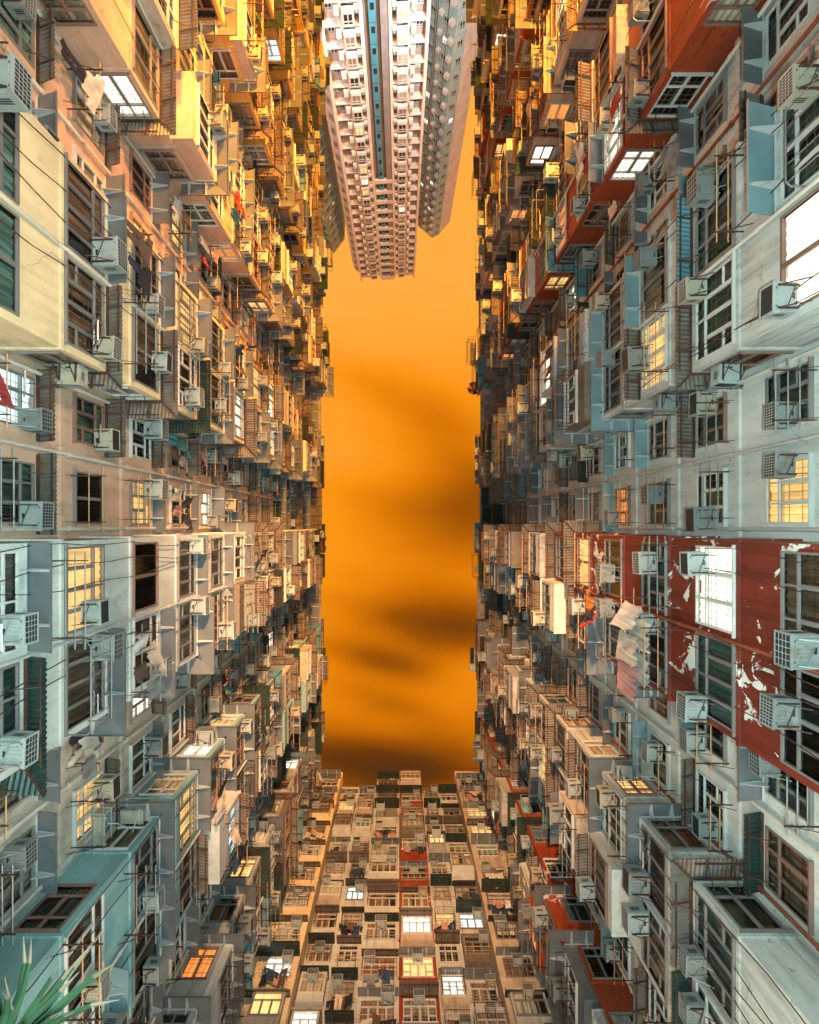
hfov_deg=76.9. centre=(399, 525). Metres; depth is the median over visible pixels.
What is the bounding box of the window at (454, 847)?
[448,843,467,851]
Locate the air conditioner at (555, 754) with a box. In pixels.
[550,746,564,763]
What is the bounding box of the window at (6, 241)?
[0,202,19,316]
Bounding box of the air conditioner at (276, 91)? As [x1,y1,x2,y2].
[270,80,280,99]
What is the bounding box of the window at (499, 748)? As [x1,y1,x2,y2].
[493,743,506,751]
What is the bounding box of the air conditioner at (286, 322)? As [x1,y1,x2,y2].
[283,315,292,328]
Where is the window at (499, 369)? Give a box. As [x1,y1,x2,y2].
[493,368,507,371]
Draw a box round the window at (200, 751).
[177,740,218,756]
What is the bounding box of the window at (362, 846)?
[354,843,367,850]
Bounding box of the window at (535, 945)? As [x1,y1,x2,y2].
[530,903,537,964]
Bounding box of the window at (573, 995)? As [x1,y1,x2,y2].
[564,951,577,1023]
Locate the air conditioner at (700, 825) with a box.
[691,812,722,844]
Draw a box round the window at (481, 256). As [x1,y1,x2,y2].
[480,240,482,270]
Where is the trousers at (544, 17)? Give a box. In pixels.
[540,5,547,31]
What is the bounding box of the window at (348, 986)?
[332,981,354,1003]
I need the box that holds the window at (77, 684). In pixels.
[64,636,104,736]
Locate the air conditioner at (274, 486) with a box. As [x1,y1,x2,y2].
[269,482,278,490]
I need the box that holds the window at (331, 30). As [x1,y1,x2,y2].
[327,27,335,33]
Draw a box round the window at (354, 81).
[349,77,359,87]
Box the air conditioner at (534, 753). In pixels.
[528,744,542,761]
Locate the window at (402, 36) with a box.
[398,31,407,44]
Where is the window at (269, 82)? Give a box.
[267,74,273,118]
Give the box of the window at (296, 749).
[291,746,304,751]
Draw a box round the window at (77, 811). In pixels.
[72,769,103,849]
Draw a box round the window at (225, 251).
[208,244,239,261]
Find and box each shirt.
[0,373,13,408]
[78,737,103,758]
[81,71,105,114]
[82,743,101,778]
[137,266,151,301]
[138,236,152,269]
[146,640,165,671]
[172,196,182,223]
[177,438,190,458]
[183,212,192,236]
[183,508,192,530]
[201,448,206,467]
[211,84,216,111]
[218,107,227,118]
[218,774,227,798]
[230,821,241,844]
[234,191,239,213]
[235,344,243,362]
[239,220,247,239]
[255,533,259,549]
[255,557,261,570]
[258,355,263,369]
[258,626,264,634]
[260,735,266,752]
[261,718,267,735]
[263,967,278,980]
[315,832,324,838]
[326,999,338,1009]
[337,999,346,1009]
[339,923,350,934]
[344,921,357,930]
[351,868,362,874]
[351,926,362,933]
[357,1018,371,1023]
[363,974,379,985]
[374,831,383,836]
[378,969,393,980]
[380,829,390,834]
[380,1019,396,1023]
[415,846,425,851]
[469,791,478,795]
[469,892,479,898]
[485,873,497,878]
[487,904,500,912]
[492,900,505,908]
[501,900,514,908]
[527,209,529,224]
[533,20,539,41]
[544,364,551,382]
[574,141,583,164]
[579,608,596,627]
[583,605,595,621]
[586,589,593,612]
[605,65,620,98]
[627,618,650,653]
[633,652,649,687]
[660,143,676,176]
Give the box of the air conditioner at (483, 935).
[478,929,488,949]
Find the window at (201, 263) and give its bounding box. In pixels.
[199,245,210,285]
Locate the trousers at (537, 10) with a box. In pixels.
[534,0,541,23]
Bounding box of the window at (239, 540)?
[234,535,243,581]
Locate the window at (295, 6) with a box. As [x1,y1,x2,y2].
[291,0,299,15]
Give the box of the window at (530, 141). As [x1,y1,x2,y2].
[526,118,532,161]
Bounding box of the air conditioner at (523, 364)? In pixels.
[520,357,530,367]
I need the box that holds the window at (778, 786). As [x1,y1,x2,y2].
[765,770,813,829]
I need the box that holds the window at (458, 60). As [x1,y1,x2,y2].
[455,56,460,65]
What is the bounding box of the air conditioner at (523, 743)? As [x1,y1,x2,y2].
[518,738,528,750]
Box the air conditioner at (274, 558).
[269,553,279,562]
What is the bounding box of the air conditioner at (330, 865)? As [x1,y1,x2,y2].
[327,859,334,871]
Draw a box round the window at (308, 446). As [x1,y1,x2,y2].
[307,442,310,471]
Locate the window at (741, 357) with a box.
[702,351,793,371]
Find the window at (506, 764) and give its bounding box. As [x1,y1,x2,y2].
[500,759,509,768]
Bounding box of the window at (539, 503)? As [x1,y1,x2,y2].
[538,502,541,523]
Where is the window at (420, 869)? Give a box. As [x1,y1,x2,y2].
[401,867,427,879]
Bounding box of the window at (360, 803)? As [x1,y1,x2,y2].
[357,800,371,807]
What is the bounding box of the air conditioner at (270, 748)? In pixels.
[262,744,276,761]
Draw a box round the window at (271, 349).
[267,344,272,366]
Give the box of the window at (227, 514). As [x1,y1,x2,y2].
[225,496,231,521]
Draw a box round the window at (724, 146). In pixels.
[711,145,726,168]
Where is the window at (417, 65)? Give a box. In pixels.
[414,63,421,67]
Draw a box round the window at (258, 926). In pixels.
[252,905,260,953]
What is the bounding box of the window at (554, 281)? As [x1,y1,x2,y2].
[543,276,572,289]
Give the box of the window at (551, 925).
[542,901,555,953]
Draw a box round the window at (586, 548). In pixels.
[577,537,589,589]
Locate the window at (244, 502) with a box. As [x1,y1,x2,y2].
[242,499,247,521]
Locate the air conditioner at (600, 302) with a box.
[591,290,612,311]
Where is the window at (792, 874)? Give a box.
[765,825,813,935]
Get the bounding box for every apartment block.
[0,0,323,488]
[0,351,324,798]
[0,584,327,1023]
[37,0,333,396]
[129,681,324,1023]
[197,0,332,307]
[239,769,342,1023]
[255,0,327,206]
[289,784,375,1023]
[291,0,329,130]
[320,0,323,35]
[354,769,399,1023]
[398,767,441,1023]
[422,784,507,1023]
[454,768,565,1023]
[466,0,479,40]
[466,0,766,394]
[470,577,818,1023]
[471,0,507,124]
[472,0,550,210]
[472,340,818,793]
[473,680,671,1023]
[475,0,818,487]
[476,0,615,303]
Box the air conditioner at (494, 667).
[491,665,497,674]
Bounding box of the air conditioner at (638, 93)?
[628,71,654,107]
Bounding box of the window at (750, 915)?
[702,883,793,932]
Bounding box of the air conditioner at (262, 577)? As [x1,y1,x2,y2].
[258,575,269,588]
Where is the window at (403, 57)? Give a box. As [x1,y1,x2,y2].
[398,53,407,64]
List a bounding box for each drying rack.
[0,33,8,53]
[0,353,9,426]
[0,448,17,530]
[0,796,8,837]
[0,864,15,945]
[50,934,102,1023]
[52,551,87,649]
[63,59,102,120]
[65,737,99,772]
[65,793,105,856]
[70,468,105,531]
[117,865,158,944]
[118,474,152,527]
[123,295,158,373]
[124,227,152,304]
[126,624,163,700]
[129,1016,146,1023]
[166,253,182,280]
[166,433,188,472]
[166,486,192,529]
[166,941,182,985]
[167,201,192,240]
[193,894,209,933]
[196,690,210,725]
[197,242,219,276]
[201,444,216,475]
[210,367,231,421]
[211,768,226,814]
[215,86,225,111]
[215,595,229,649]
[219,277,238,307]
[221,669,231,703]
[222,818,248,872]
[226,457,234,484]
[230,195,245,243]
[234,341,245,388]
[239,305,256,326]
[240,584,259,632]
[243,0,264,47]
[255,176,262,199]
[255,643,268,668]
[255,709,266,751]
[256,12,262,36]
[256,532,267,574]
[256,883,268,924]
[257,752,272,794]
[259,969,291,977]
[265,579,267,620]
[266,890,281,928]
[267,218,275,255]
[269,475,278,494]
[269,503,275,521]
[270,376,281,413]
[271,606,278,627]
[282,106,286,141]
[283,854,295,888]
[286,713,300,747]
[290,367,294,384]
[290,873,314,882]
[292,402,301,433]
[298,849,320,857]
[303,200,307,228]
[306,169,318,198]
[306,442,316,470]
[310,36,317,61]
[310,560,319,586]
[314,766,321,791]
[314,795,333,799]
[315,141,319,165]
[324,868,345,878]
[334,955,359,965]
[356,802,372,809]
[356,1014,398,1019]
[360,969,398,985]
[374,811,398,819]
[400,873,428,884]
[430,868,450,873]
[432,893,453,905]
[459,921,484,931]
[464,946,491,960]
[470,994,500,1006]
[474,531,478,554]
[475,238,483,261]
[475,265,482,288]
[476,849,501,860]
[483,563,495,587]
[489,531,493,562]
[492,319,497,348]
[493,83,502,111]
[499,173,503,204]
[502,436,506,467]
[511,389,516,423]
[511,424,516,458]
[518,574,529,611]
[520,104,534,142]
[520,205,529,225]
[520,534,540,576]
[520,926,540,970]
[525,339,530,362]
[530,645,544,670]
[531,177,542,199]
[532,359,539,401]
[534,9,549,52]
[534,704,544,746]
[535,402,545,444]
[538,929,550,969]
[539,336,555,383]
[543,463,557,484]
[545,495,558,521]
[547,628,555,645]
[550,0,568,45]
[551,657,557,683]
[561,822,577,877]
[562,452,577,483]
[563,634,577,659]
[565,305,587,360]
[568,273,574,299]
[568,490,574,519]
[573,533,595,587]
[574,764,587,818]
[576,149,593,200]
[577,594,585,648]
[578,121,587,139]
[583,487,583,519]
[583,644,596,677]
[585,444,603,477]
[590,901,599,928]
[607,201,633,240]
[607,798,626,861]
[609,75,624,139]
[612,940,634,986]
[614,251,631,282]
[614,675,638,700]
[618,483,638,527]
[618,588,654,693]
[618,715,631,756]
[619,432,633,465]
[641,618,681,696]
[642,302,674,378]
[645,477,676,529]
[645,1013,671,1023]
[647,536,681,613]
[652,140,681,187]
[652,413,677,454]
[657,743,681,796]
[694,393,734,449]
[694,722,734,770]
[700,462,729,525]
[708,794,736,858]
[714,144,753,242]
[772,358,818,429]
[784,773,818,835]
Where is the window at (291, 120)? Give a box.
[284,114,299,130]
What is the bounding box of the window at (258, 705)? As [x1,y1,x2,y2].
[255,698,260,729]
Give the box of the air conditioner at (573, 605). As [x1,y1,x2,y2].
[568,598,584,614]
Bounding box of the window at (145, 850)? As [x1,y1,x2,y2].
[132,824,158,928]
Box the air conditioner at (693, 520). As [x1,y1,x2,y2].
[684,507,722,532]
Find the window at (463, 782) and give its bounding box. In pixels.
[460,779,476,784]
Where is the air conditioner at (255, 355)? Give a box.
[245,348,257,362]
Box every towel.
[67,747,83,767]
[69,737,82,745]
[128,253,140,274]
[133,631,149,652]
[134,662,149,683]
[147,676,161,699]
[171,448,179,461]
[171,488,182,500]
[172,505,181,516]
[179,455,187,468]
[182,497,192,508]
[198,31,206,52]
[201,255,210,271]
[211,247,218,263]
[211,789,217,809]
[214,801,225,824]
[222,690,226,702]
[224,682,232,693]
[229,463,233,473]
[229,853,239,874]
[240,202,245,218]
[251,313,255,325]
[255,715,260,725]
[258,11,261,31]
[258,973,266,985]
[271,974,279,985]
[283,109,287,122]
[304,832,310,837]
[344,992,352,1007]
[372,1012,380,1023]
[404,846,409,851]
[410,842,416,848]
[441,921,447,929]
[498,872,504,878]
[540,337,545,351]
[576,163,583,183]
[583,153,587,174]
[608,199,616,219]
[610,92,619,120]
[616,113,624,130]
[617,212,627,232]
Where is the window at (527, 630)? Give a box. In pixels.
[527,630,532,653]
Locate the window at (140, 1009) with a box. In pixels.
[129,986,150,1023]
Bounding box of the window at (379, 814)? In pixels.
[375,809,397,816]
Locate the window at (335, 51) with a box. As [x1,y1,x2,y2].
[330,49,337,54]
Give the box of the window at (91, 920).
[64,890,104,1023]
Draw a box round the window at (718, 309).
[695,250,735,363]
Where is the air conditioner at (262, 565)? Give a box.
[258,561,268,572]
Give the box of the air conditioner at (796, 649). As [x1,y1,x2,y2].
[774,629,818,670]
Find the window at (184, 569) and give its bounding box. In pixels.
[177,539,195,600]
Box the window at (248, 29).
[244,0,254,75]
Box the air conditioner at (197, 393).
[182,387,204,407]
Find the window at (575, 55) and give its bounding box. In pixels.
[559,49,594,79]
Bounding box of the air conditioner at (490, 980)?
[485,973,495,993]
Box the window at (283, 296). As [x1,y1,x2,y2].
[281,296,284,324]
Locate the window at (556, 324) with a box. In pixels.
[552,302,559,335]
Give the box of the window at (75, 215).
[64,152,104,276]
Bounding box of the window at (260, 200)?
[255,186,261,204]
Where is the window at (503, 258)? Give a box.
[495,255,506,261]
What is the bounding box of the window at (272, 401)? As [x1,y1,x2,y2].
[267,384,273,418]
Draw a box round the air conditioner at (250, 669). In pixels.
[244,663,255,675]
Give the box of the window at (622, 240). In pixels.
[614,204,630,256]
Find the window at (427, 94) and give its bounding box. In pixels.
[425,90,429,99]
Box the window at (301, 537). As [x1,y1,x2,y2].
[299,532,303,562]
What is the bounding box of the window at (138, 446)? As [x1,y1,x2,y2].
[129,418,150,460]
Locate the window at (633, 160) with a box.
[609,149,660,180]
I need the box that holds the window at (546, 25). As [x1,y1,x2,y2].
[539,15,547,81]
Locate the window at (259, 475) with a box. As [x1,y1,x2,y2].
[257,469,261,489]
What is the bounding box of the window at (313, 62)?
[312,46,314,79]
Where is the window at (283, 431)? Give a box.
[283,431,284,462]
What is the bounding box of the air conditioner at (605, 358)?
[597,348,619,367]
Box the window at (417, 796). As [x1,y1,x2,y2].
[401,793,420,800]
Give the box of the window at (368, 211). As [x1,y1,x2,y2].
[364,209,370,214]
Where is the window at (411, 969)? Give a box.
[402,957,434,977]
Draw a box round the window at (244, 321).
[240,308,247,335]
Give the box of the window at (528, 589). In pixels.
[526,573,532,605]
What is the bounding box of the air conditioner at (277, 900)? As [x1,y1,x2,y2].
[269,891,280,907]
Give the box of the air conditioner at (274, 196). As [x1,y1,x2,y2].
[269,185,279,201]
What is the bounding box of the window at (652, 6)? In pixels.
[641,0,659,37]
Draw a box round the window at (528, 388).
[526,383,532,419]
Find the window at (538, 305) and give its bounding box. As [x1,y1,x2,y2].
[529,301,555,312]
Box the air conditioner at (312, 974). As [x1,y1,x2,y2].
[307,968,318,995]
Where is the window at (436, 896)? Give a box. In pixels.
[433,886,451,899]
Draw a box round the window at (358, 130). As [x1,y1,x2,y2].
[355,127,363,135]
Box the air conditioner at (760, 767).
[748,749,791,781]
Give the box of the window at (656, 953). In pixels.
[641,898,667,1007]
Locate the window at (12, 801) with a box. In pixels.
[0,769,34,816]
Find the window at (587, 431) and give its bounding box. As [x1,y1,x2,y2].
[581,428,607,433]
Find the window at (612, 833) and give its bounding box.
[604,778,621,860]
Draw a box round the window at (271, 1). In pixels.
[270,0,273,13]
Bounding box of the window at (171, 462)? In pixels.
[169,433,184,469]
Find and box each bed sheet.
[610,600,644,633]
[615,630,638,667]
[617,659,640,701]
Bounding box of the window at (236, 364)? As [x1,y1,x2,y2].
[234,344,243,394]
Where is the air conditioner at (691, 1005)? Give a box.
[678,991,714,1023]
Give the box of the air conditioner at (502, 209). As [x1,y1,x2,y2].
[499,203,506,214]
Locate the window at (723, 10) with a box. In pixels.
[702,0,760,25]
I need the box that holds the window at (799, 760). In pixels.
[780,667,818,784]
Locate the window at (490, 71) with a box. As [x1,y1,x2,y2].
[487,66,491,81]
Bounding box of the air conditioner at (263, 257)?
[257,248,269,265]
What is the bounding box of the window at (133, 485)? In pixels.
[129,478,150,526]
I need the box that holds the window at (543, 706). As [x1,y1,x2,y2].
[539,698,544,741]
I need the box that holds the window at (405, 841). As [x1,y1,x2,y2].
[401,838,424,849]
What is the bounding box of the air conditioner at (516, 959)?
[511,953,524,979]
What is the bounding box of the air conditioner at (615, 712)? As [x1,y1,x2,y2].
[608,706,632,722]
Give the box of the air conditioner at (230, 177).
[229,167,232,186]
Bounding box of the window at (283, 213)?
[273,209,291,222]
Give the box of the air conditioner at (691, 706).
[676,690,715,724]
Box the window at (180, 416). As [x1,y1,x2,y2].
[165,412,190,418]
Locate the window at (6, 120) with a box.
[0,112,19,205]
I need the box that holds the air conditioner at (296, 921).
[291,915,301,932]
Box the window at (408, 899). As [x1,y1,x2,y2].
[401,893,429,906]
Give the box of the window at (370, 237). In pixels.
[367,235,373,239]
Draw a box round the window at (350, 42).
[345,36,355,48]
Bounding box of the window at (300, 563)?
[300,563,301,587]
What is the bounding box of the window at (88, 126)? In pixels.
[72,70,103,155]
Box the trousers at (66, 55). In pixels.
[60,38,86,83]
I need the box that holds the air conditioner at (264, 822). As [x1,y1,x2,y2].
[255,817,269,835]
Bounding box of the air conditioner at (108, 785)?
[87,772,120,805]
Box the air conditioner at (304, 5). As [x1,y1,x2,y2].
[300,0,307,12]
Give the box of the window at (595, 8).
[581,0,612,19]
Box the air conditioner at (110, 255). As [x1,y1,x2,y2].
[84,232,127,273]
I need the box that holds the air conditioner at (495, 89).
[492,80,499,93]
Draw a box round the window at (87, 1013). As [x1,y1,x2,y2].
[76,1004,104,1023]
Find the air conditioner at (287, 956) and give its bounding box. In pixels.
[282,950,293,974]
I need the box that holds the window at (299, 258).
[293,255,305,264]
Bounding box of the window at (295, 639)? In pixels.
[293,637,305,640]
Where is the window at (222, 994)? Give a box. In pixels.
[218,951,231,1023]
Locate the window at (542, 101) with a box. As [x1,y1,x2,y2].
[536,77,547,122]
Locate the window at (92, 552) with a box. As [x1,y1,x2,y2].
[64,545,104,636]
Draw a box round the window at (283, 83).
[270,79,291,98]
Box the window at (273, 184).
[259,180,281,195]
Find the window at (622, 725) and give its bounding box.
[614,702,630,753]
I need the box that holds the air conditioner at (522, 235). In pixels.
[519,228,529,242]
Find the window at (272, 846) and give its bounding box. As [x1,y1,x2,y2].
[267,829,273,870]
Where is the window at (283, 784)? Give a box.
[270,778,291,788]
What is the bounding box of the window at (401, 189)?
[398,187,404,192]
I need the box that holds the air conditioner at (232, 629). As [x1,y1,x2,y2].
[216,620,236,639]
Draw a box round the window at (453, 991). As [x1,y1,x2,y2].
[442,975,465,996]
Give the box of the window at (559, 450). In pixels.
[543,449,572,452]
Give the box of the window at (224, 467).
[222,457,231,480]
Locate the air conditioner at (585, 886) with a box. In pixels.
[575,876,597,905]
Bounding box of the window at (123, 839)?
[86,818,152,849]
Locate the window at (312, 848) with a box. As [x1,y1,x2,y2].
[298,845,321,855]
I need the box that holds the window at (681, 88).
[647,72,713,117]
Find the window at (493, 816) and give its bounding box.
[491,811,494,828]
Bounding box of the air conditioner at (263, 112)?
[256,102,268,121]
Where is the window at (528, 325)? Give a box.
[518,322,541,330]
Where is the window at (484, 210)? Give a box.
[483,198,486,234]
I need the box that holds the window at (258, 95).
[252,81,260,122]
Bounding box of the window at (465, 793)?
[463,789,481,796]
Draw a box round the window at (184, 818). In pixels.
[177,778,195,860]
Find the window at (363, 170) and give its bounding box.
[359,167,367,173]
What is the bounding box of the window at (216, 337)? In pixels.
[210,319,222,373]
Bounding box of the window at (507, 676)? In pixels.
[505,669,509,707]
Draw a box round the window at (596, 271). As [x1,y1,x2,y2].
[588,245,600,289]
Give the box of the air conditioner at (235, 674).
[226,667,239,680]
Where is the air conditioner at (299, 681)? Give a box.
[298,677,300,686]
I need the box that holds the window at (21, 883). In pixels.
[0,825,34,919]
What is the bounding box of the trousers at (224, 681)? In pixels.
[222,675,226,685]
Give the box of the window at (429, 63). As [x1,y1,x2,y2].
[427,59,432,69]
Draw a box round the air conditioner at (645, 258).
[634,239,666,270]
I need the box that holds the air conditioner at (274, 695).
[270,689,280,702]
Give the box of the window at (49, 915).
[6,883,97,932]
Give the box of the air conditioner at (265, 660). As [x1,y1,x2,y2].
[259,654,270,666]
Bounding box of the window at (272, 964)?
[260,957,293,977]
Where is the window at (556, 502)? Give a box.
[552,498,558,521]
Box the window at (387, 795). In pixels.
[377,793,396,797]
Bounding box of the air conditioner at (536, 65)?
[531,54,542,74]
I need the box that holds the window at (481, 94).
[480,88,482,105]
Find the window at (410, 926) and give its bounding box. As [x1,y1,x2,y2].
[402,916,431,933]
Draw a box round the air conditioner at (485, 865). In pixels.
[481,861,489,872]
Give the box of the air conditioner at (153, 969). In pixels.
[137,955,164,993]
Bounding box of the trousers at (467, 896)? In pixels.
[463,892,468,904]
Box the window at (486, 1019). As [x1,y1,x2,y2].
[476,1011,506,1023]
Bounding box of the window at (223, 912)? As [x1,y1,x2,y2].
[205,897,239,922]
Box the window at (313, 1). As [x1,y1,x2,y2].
[311,0,314,20]
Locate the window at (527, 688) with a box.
[526,682,528,717]
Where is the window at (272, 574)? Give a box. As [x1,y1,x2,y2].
[267,573,273,605]
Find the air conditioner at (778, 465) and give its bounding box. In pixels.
[763,451,807,478]
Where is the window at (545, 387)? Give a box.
[542,340,551,393]
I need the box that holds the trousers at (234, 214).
[230,206,241,226]
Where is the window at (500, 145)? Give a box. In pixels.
[494,144,503,155]
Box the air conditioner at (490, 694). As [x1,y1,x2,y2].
[485,691,492,699]
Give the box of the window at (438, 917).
[436,914,453,928]
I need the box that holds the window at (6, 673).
[0,662,19,773]
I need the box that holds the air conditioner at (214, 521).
[205,515,220,527]
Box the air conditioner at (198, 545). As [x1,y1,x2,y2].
[182,538,206,553]
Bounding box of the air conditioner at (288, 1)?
[284,0,292,6]
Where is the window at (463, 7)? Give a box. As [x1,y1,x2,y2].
[461,0,465,10]
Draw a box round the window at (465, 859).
[451,853,472,864]
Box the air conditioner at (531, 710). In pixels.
[528,703,543,719]
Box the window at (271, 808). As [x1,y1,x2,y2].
[259,800,281,813]
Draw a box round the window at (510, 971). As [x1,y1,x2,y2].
[502,957,536,977]
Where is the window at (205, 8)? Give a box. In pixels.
[197,0,218,19]
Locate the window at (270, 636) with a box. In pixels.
[267,630,272,646]
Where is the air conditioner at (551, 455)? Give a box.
[546,450,558,460]
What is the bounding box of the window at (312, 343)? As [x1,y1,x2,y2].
[311,337,314,368]
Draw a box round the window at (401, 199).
[399,197,404,202]
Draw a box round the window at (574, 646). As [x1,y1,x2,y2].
[565,635,577,655]
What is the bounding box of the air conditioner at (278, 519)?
[270,517,281,521]
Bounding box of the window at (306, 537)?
[305,532,307,557]
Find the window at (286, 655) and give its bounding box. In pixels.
[274,654,291,657]
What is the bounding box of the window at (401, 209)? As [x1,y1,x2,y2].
[399,207,404,211]
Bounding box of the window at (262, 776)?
[259,743,266,791]
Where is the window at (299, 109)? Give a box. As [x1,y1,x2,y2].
[298,108,301,127]
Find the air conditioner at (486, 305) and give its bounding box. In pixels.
[482,299,490,309]
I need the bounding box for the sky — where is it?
[319,86,479,789]
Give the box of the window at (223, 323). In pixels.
[222,318,228,328]
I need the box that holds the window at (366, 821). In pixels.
[355,818,369,827]
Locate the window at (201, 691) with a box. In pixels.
[199,681,210,723]
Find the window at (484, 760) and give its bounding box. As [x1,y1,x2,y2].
[483,746,486,779]
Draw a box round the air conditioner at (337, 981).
[332,974,342,993]
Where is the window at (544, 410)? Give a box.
[539,408,547,448]
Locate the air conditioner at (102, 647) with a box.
[68,631,123,664]
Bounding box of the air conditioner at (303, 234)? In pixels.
[299,228,306,238]
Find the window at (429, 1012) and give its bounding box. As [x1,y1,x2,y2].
[402,998,438,1022]
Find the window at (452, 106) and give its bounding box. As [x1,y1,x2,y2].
[449,103,454,111]
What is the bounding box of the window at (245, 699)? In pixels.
[227,693,256,703]
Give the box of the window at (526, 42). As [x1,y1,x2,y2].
[518,39,538,61]
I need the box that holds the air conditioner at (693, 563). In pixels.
[679,551,715,575]
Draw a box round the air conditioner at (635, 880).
[622,863,654,902]
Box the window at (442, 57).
[440,52,444,61]
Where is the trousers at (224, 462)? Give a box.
[222,457,228,465]
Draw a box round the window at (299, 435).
[298,413,301,438]
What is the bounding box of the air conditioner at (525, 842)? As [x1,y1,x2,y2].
[520,835,533,850]
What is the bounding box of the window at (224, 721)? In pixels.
[208,715,239,725]
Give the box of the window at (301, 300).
[299,278,303,311]
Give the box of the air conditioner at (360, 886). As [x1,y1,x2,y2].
[355,880,365,892]
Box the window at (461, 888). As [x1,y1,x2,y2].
[455,886,475,897]
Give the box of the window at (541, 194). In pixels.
[538,186,543,208]
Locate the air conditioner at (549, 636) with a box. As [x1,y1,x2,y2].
[544,629,556,642]
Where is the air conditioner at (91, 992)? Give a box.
[72,969,110,1017]
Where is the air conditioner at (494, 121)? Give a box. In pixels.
[490,113,498,128]
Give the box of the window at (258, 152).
[244,145,270,164]
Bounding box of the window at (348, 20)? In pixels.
[342,12,353,25]
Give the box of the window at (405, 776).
[401,772,419,778]
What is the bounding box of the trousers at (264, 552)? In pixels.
[260,549,267,556]
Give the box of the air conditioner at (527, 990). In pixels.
[522,983,534,1004]
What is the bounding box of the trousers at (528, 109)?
[526,99,532,116]
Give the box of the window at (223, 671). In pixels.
[222,664,231,695]
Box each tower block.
[318,115,344,252]
[321,0,430,281]
[418,0,477,237]
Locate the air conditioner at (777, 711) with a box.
[759,692,812,733]
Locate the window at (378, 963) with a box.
[361,957,396,977]
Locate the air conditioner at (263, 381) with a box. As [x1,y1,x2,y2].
[254,374,268,387]
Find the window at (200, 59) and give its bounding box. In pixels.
[199,46,202,60]
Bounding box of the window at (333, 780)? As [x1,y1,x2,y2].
[321,779,337,785]
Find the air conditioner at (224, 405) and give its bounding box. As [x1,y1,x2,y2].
[212,397,228,413]
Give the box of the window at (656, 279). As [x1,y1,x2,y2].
[641,228,667,322]
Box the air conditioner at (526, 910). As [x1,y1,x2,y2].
[521,903,532,921]
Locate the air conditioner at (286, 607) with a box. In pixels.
[284,603,288,612]
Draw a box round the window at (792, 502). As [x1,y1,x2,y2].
[765,453,813,526]
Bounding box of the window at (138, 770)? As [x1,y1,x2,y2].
[129,730,150,793]
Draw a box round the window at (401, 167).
[398,164,405,170]
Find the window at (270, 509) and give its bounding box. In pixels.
[269,504,271,521]
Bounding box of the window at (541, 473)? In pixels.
[538,469,544,489]
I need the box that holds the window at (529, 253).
[526,231,532,260]
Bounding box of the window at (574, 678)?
[568,664,577,701]
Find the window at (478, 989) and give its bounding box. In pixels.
[469,981,497,1003]
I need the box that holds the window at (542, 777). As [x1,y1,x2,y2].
[539,741,546,784]
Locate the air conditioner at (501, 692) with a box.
[497,684,506,696]
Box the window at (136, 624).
[132,612,158,693]
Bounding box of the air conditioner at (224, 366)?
[213,361,233,378]
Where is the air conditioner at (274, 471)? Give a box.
[269,469,280,474]
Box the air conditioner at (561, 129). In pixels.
[559,111,575,135]
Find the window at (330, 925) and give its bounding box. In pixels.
[313,914,336,929]
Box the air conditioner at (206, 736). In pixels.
[195,726,216,747]
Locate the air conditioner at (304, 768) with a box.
[300,767,307,775]
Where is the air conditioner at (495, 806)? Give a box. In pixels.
[491,800,500,812]
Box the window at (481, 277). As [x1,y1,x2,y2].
[480,264,482,293]
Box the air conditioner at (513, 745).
[511,740,514,749]
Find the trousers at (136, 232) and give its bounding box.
[127,219,143,246]
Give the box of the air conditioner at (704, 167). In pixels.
[692,148,734,173]
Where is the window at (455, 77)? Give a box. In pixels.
[453,73,458,81]
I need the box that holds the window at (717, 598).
[695,545,735,638]
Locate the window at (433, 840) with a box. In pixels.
[429,834,444,843]
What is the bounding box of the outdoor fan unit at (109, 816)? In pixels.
[82,800,118,846]
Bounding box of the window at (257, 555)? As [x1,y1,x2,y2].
[255,535,260,572]
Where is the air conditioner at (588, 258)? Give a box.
[579,246,597,268]
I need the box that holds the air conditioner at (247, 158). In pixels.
[242,152,252,167]
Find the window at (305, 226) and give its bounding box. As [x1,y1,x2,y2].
[305,226,308,261]
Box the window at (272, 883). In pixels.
[268,868,273,911]
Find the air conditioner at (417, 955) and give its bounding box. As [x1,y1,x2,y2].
[412,949,422,972]
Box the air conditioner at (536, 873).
[530,866,543,883]
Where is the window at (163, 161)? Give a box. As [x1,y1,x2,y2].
[139,149,190,180]
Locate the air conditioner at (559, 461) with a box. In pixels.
[557,454,573,467]
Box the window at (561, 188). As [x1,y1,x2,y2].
[556,154,565,208]
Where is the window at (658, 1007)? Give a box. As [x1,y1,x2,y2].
[649,976,670,1023]
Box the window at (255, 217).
[252,197,260,244]
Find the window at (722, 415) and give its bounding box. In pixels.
[698,392,727,447]
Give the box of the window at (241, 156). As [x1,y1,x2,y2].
[240,155,247,170]
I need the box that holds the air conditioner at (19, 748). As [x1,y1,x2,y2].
[0,730,38,769]
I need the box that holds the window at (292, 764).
[286,759,299,768]
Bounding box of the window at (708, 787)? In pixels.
[696,770,727,849]
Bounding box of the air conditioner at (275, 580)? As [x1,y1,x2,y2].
[272,577,281,585]
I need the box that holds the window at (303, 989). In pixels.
[297,972,325,993]
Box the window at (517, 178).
[515,176,520,192]
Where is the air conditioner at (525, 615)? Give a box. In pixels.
[522,611,529,619]
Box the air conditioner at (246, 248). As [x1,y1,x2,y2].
[240,239,252,257]
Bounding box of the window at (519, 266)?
[515,250,520,276]
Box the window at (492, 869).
[481,867,504,877]
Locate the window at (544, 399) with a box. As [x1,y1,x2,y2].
[539,373,547,407]
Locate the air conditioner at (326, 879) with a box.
[322,874,330,892]
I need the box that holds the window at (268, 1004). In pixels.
[246,991,283,1016]
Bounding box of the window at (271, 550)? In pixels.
[268,534,273,568]
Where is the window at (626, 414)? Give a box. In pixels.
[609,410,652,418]
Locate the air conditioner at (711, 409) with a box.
[688,391,723,416]

